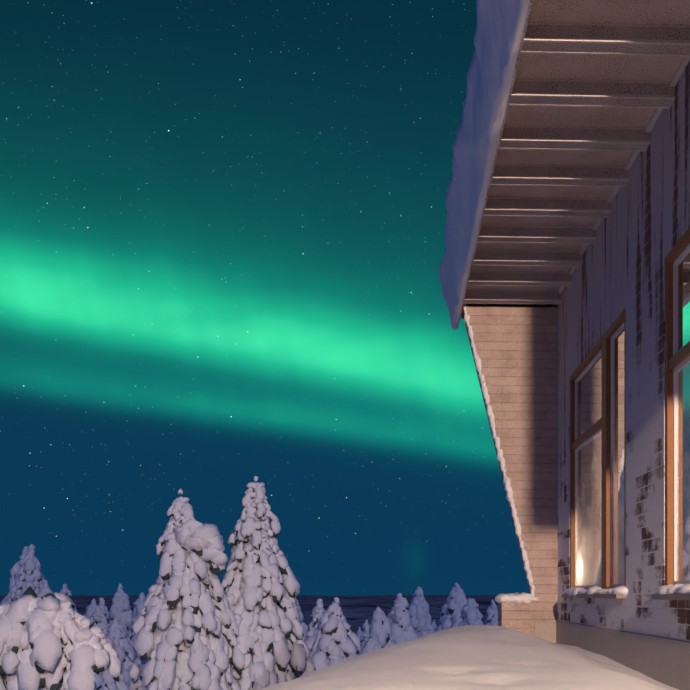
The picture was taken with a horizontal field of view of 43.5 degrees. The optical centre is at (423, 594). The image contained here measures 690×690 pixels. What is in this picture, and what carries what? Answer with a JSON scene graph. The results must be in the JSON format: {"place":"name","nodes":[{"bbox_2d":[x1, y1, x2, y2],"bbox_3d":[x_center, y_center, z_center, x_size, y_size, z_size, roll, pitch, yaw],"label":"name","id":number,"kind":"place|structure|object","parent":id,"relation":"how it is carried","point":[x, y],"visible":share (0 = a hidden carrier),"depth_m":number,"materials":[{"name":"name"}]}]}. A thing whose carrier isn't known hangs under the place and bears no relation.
{"place":"outdoors","nodes":[
{"label":"outdoors","id":0,"kind":"place"},
{"bbox_2d":[0,0,529,595],"label":"sky","id":1,"kind":"structure","parent":0,"point":[223,222],"materials":[{"name":"teal"}]},
{"bbox_2d":[0,595,678,689],"bbox_3d":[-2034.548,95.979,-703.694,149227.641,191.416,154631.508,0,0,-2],"label":"snowy ground","id":2,"kind":"structure","parent":0,"point":[481,657],"depth_m":4.25,"materials":[{"name":"white snow"}]},
{"bbox_2d":[4,546,45,603],"bbox_3d":[-14.778,1.886,32.082,2.470,7.369,2.352,-2,1,-34],"label":"spruce tree","id":3,"kind":"object","parent":2,"relation":"on","point":[15,569],"depth_m":31.73,"materials":[{"name":"white plant"}]},
{"bbox_2d":[9,544,43,602],"bbox_3d":[-13.839,2.618,29.536,3.835,8.588,3.830,0,0,-2],"label":"spruce tree","id":4,"kind":"object","parent":2,"relation":"on","point":[28,574],"visible":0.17,"depth_m":29.25,"materials":[{"name":"white plant"}]},
{"bbox_2d":[38,580,52,595],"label":"spruce tree","id":5,"kind":"object","parent":2,"relation":"on","point":[45,590],"visible":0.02,"depth_m":27.35,"materials":[{"name":"white plant"}]},
{"bbox_2d":[0,586,122,689],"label":"snowy tree","id":6,"kind":"object","parent":2,"relation":"on","point":[54,641],"visible":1,"depth_m":9.18,"materials":[{"name":"white snow"}]},
{"bbox_2d":[60,584,76,611],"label":"spruce tree","id":7,"kind":"object","parent":2,"relation":"on","point":[65,590],"depth_m":42.50,"materials":[{"name":"white plant"}]},
{"bbox_2d":[85,598,97,617],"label":"spruce tree","id":8,"kind":"object","parent":2,"relation":"on","point":[91,607],"visible":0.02,"depth_m":55.34,"materials":[{"name":"white plant"}]},
{"bbox_2d":[89,606,109,633],"bbox_3d":[-14.050,3.295,37.264,2.426,5.603,2.186,0,2,12],"label":"spruce tree","id":9,"kind":"object","parent":2,"relation":"on","point":[98,618],"visible":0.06,"depth_m":36.86,"materials":[{"name":"white plant"}]},
{"bbox_2d":[92,597,112,624],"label":"spruce tree","id":10,"kind":"object","parent":2,"relation":"on","point":[103,607],"depth_m":46.73,"materials":[{"name":"white plant"}]},
{"bbox_2d":[94,628,128,689],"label":"spruce tree","id":11,"kind":"object","parent":2,"relation":"on","point":[104,679],"visible":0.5,"depth_m":23.34,"materials":[{"name":"white plant"}]},
{"bbox_2d":[109,583,131,637],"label":"spruce tree","id":12,"kind":"object","parent":2,"relation":"on","point":[120,610],"visible":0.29,"depth_m":52.24,"materials":[{"name":"white plant"}]},
{"bbox_2d":[108,616,139,684],"bbox_3d":[-11.204,2.977,31.683,1.964,4.346,1.847,-1,-1,-34],"label":"spruce tree","id":13,"kind":"object","parent":2,"relation":"on","point":[123,648],"visible":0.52,"depth_m":31.48,"materials":[{"name":"white plant"}]},
{"bbox_2d":[126,592,144,640],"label":"spruce tree","id":14,"kind":"object","parent":2,"relation":"on","point":[133,613],"depth_m":49.44,"materials":[{"name":"white plant"}]},
{"bbox_2d":[128,592,144,665],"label":"spruce tree","id":15,"kind":"object","parent":2,"relation":"on","point":[138,604],"visible":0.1,"depth_m":42.41,"materials":[{"name":"white plant"}]},
{"bbox_2d":[128,489,251,689],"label":"spruce tree","id":16,"kind":"object","parent":2,"relation":"on","point":[185,628],"visible":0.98,"depth_m":14.32,"materials":[{"name":"white plant"}]},
{"bbox_2d":[221,475,315,689],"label":"spruce tree","id":17,"kind":"object","parent":2,"relation":"on","point":[260,583],"visible":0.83,"depth_m":15.37,"materials":[{"name":"white plant"}]},
{"bbox_2d":[295,597,307,637],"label":"spruce tree","id":18,"kind":"object","parent":2,"relation":"on","point":[304,625],"depth_m":54.61,"materials":[{"name":"white plant"}]},
{"bbox_2d":[305,598,324,648],"bbox_3d":[-3.280,2.500,27.179,1.715,4.743,1.715,-1,3,-40],"label":"spruce tree","id":19,"kind":"object","parent":2,"relation":"on","point":[317,611],"visible":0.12,"depth_m":26.98,"materials":[{"name":"white plant"}]},
{"bbox_2d":[309,597,361,669],"bbox_3d":[-2.692,3.427,23.885,3.383,6.668,3.487,0,0,-2],"label":"spruce tree","id":20,"kind":"object","parent":2,"relation":"on","point":[337,640],"visible":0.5,"depth_m":23.47,"materials":[{"name":"white plant"}]},
{"bbox_2d":[356,627,361,638],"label":"spruce tree","id":21,"kind":"object","parent":2,"relation":"on","point":[359,633],"depth_m":105.49,"materials":[{"name":"white plant"}]},
{"bbox_2d":[360,619,369,647],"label":"spruce tree","id":22,"kind":"object","parent":2,"relation":"on","point":[364,636],"visible":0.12,"depth_m":53.67,"materials":[{"name":"white plant"}]},
{"bbox_2d":[359,606,394,654],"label":"spruce tree","id":23,"kind":"object","parent":2,"relation":"on","point":[380,627],"visible":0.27,"depth_m":41.44,"materials":[{"name":"white plant"}]},
{"bbox_2d":[387,592,418,643],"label":"spruce tree","id":24,"kind":"object","parent":2,"relation":"on","point":[402,628],"visible":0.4,"depth_m":47.39,"materials":[{"name":"white plant"}]},
{"bbox_2d":[408,586,435,636],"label":"spruce tree","id":25,"kind":"object","parent":2,"relation":"on","point":[418,607],"visible":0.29,"depth_m":54.37,"materials":[{"name":"white plant"}]},
{"bbox_2d":[420,618,434,635],"bbox_3d":[0.238,3.273,36.728,1.808,4.539,2.074,0,0,44],"label":"spruce tree","id":26,"kind":"object","parent":2,"relation":"on","point":[427,628],"visible":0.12,"depth_m":36.68,"materials":[{"name":"white plant"}]},
{"bbox_2d":[437,604,446,623],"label":"spruce tree","id":27,"kind":"object","parent":2,"relation":"on","point":[444,607],"depth_m":62.89,"materials":[{"name":"white plant"}]},
{"bbox_2d":[434,582,466,631],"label":"spruce tree","id":28,"kind":"object","parent":2,"relation":"on","point":[456,601],"visible":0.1,"depth_m":49.54,"materials":[{"name":"white plant"}]},
{"bbox_2d":[457,597,482,626],"bbox_3d":[1.518,2.582,26.551,2.007,4.966,1.868,1,-2,-2],"label":"spruce tree","id":29,"kind":"object","parent":2,"relation":"on","point":[469,614],"visible":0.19,"depth_m":26.36,"materials":[{"name":"white plant"}]},
{"bbox_2d":[472,598,483,622],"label":"spruce tree","id":30,"kind":"object","parent":2,"relation":"on","point":[480,614],"visible":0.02,"depth_m":59.87,"materials":[{"name":"white plant"}]},
{"bbox_2d":[484,599,497,625],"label":"spruce tree","id":31,"kind":"object","parent":2,"relation":"on","point":[492,612],"visible":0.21,"depth_m":78.75,"materials":[{"name":"white plant"}]},
{"bbox_3d":[4.243,-0.994,-0.214,4.680,3.300,17.450,0,0,-2],"label":"building","id":32,"kind":"object","parent":2,"relation":"on","visible":0},
{"bbox_2d":[438,0,529,329],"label":"snow","id":33,"kind":"structure","parent":32,"relation":"on","point":[498,33],"depth_m":5.39,"materials":[{"name":"white snow"}]},
{"bbox_2d":[463,303,539,603],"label":"snow","id":34,"kind":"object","parent":32,"relation":"attached to","point":[510,598],"visible":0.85,"depth_m":8.40,"materials":[{"name":"white snow"}]},
{"bbox_2d":[563,583,689,595],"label":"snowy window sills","id":35,"kind":"structure","parent":32,"relation":"on","point":[678,588],"depth_m":5.90,"materials":[{"name":"white snow"}]},
{"bbox_2d":[465,306,557,642],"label":"wall","id":36,"kind":"structure","parent":0,"point":[516,350],"depth_m":8.42,"materials":[{"name":"beige brick"}]},
{"bbox_2d":[553,60,689,689],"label":"wall","id":37,"kind":"structure","parent":0,"point":[642,228],"depth_m":5.58,"materials":[{"name":"grey paint"}]},
{"bbox_2d":[457,0,689,328],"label":"building eaves","id":38,"kind":"object","parent":37,"relation":"attached to","point":[591,96],"visible":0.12,"depth_m":5.33,"materials":[{"name":"brown wood"}]},
{"bbox_2d":[561,227,689,599],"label":"building windows","id":39,"kind":"structure","parent":37,"relation":"in","point":[598,467],"depth_m":6.33,"materials":[{"name":"brown wood"}]}
]}

